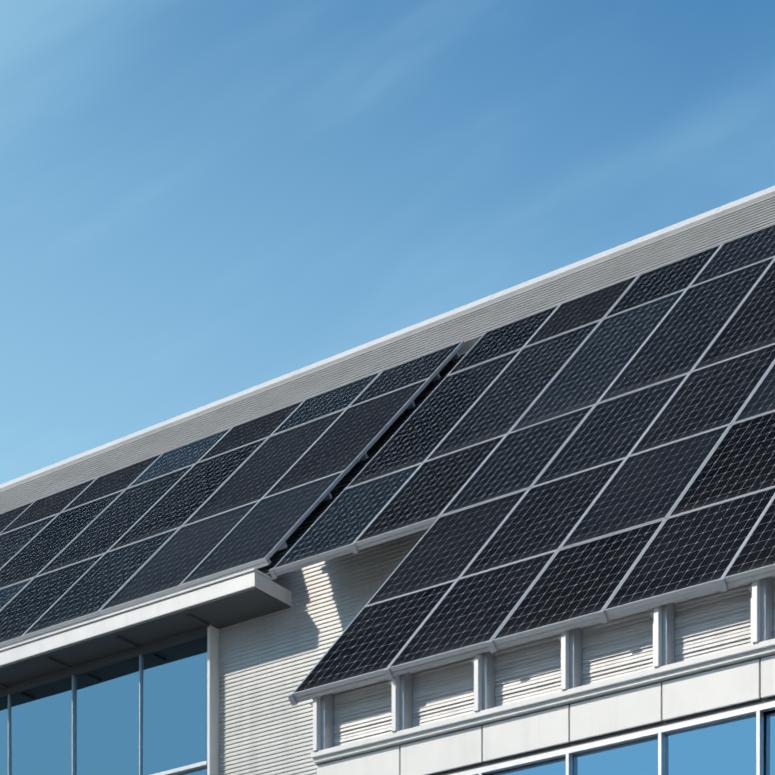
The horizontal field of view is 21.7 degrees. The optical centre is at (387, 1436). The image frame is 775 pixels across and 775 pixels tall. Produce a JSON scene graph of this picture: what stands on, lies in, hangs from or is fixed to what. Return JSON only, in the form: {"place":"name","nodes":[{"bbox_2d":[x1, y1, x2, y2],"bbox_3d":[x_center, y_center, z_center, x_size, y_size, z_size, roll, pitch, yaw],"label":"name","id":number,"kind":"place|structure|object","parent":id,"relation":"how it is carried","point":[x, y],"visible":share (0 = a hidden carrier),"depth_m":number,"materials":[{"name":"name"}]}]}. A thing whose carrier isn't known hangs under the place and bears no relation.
{"place":"outdoors","nodes":[
{"label":"outdoors","id":0,"kind":"place"},
{"bbox_2d":[0,352,774,701],"bbox_3d":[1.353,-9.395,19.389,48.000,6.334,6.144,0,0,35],"label":"pv rails","id":1,"kind":"object","parent":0,"point":[520,640],"visible":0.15,"depth_m":16.79,"materials":[{"name":"silver metal"}]},
{"bbox_2d":[0,0,774,483],"label":"sky","id":2,"kind":"structure","parent":0,"point":[203,202],"materials":[{"name":"blue"}]},
{"label":"ground","id":3,"kind":"structure","parent":0,"visible":0},
{"bbox_2d":[218,528,428,774],"bbox_3d":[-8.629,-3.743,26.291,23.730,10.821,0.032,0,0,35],"label":"ribbed wall","id":4,"kind":"structure","parent":3,"relation":"on","point":[267,663],"depth_m":20.90,"materials":[{"name":"white metal"}]},
{"bbox_2d":[0,625,218,774],"bbox_3d":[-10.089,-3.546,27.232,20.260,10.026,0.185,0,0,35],"label":"curtain frames","id":5,"kind":"structure","parent":4,"relation":"attached to","point":[211,633],"depth_m":21.67,"materials":[{"name":"grey metal"}]},
{"bbox_2d":[0,636,206,774],"bbox_3d":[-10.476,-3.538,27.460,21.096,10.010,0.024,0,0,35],"label":"window glass","id":6,"kind":"object","parent":5,"relation":"in","point":[174,707],"visible":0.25,"depth_m":22.13,"materials":[{"name":"blue glass"}]},
{"bbox_2d":[0,568,291,665],"bbox_3d":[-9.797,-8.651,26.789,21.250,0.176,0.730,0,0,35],"label":"roof fascia","id":7,"kind":"structure","parent":4,"relation":"attached to","point":[203,593],"depth_m":21.20,"materials":[{"name":"white metal"}]},
{"bbox_2d":[0,587,290,687],"bbox_3d":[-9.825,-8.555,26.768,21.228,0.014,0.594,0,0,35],"label":"eave soffit","id":8,"kind":"structure","parent":7,"relation":"attached to","point":[237,607],"depth_m":21.46,"materials":[{"name":"grey metal"}]},
{"bbox_2d":[0,613,208,687],"bbox_3d":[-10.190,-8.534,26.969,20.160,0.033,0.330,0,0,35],"label":"eave outriggers","id":9,"kind":"object","parent":8,"relation":"attached to","point":[134,645],"visible":0.98,"depth_m":21.74,"materials":[{"name":"grey metal"}]},
{"bbox_2d":[317,575,774,774],"bbox_3d":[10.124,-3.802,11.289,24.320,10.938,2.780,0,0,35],"label":"trim molding","id":10,"kind":"structure","parent":3,"relation":"on","point":[629,731],"depth_m":15.69,"materials":[{"name":"white metal"}]},
{"bbox_2d":[269,542,751,705],"bbox_3d":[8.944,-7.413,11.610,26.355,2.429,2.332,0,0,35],"label":"brackets","id":11,"kind":"object","parent":10,"relation":"attached to","point":[493,648],"visible":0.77,"depth_m":15.99,"materials":[{"name":"metal"}]},
{"bbox_2d":[0,224,774,697],"bbox_3d":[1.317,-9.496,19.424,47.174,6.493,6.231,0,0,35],"label":"solar panels","id":12,"kind":"object","parent":11,"relation":"on","point":[592,454],"visible":0.96,"depth_m":19.80,"materials":[{"name":"black glass"}]},
{"bbox_2d":[311,576,774,774],"bbox_3d":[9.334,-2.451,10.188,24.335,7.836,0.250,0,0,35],"label":"bay trim","id":13,"kind":"structure","parent":10,"relation":"attached to","point":[699,692],"depth_m":15.71,"materials":[{"name":"white metal"}]},
{"bbox_2d":[338,595,774,774],"bbox_3d":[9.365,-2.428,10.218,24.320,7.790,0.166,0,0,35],"label":"bay window glass","id":14,"kind":"object","parent":13,"relation":"in","point":[727,747],"depth_m":15.20,"materials":[{"name":"blue glass"}]},
{"bbox_2d":[333,578,774,746],"bbox_3d":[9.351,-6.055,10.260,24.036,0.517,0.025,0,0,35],"label":"wall panels","id":15,"kind":"object","parent":10,"relation":"attached to","point":[723,625],"visible":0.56,"depth_m":15.98,"materials":[{"name":"white metal"}]},
{"bbox_2d":[499,578,773,650],"bbox_3d":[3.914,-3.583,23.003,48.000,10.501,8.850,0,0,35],"label":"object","id":16,"kind":"object","parent":3,"relation":"on","point":[631,615],"depth_m":18.74,"materials":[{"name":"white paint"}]},
{"bbox_2d":[0,195,774,575],"bbox_3d":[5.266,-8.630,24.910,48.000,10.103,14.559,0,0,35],"label":"roof skin","id":17,"kind":"object","parent":16,"relation":"on","point":[470,329],"visible":0.19,"depth_m":24.18,"materials":[{"name":"grey metal"}]},
{"bbox_2d":[0,186,774,491],"bbox_3d":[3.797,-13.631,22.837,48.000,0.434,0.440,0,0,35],"label":"ridge cap","id":18,"kind":"object","parent":17,"relation":"on","point":[585,263],"visible":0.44,"depth_m":25.08,"materials":[{"name":"white paint"}]}
]}

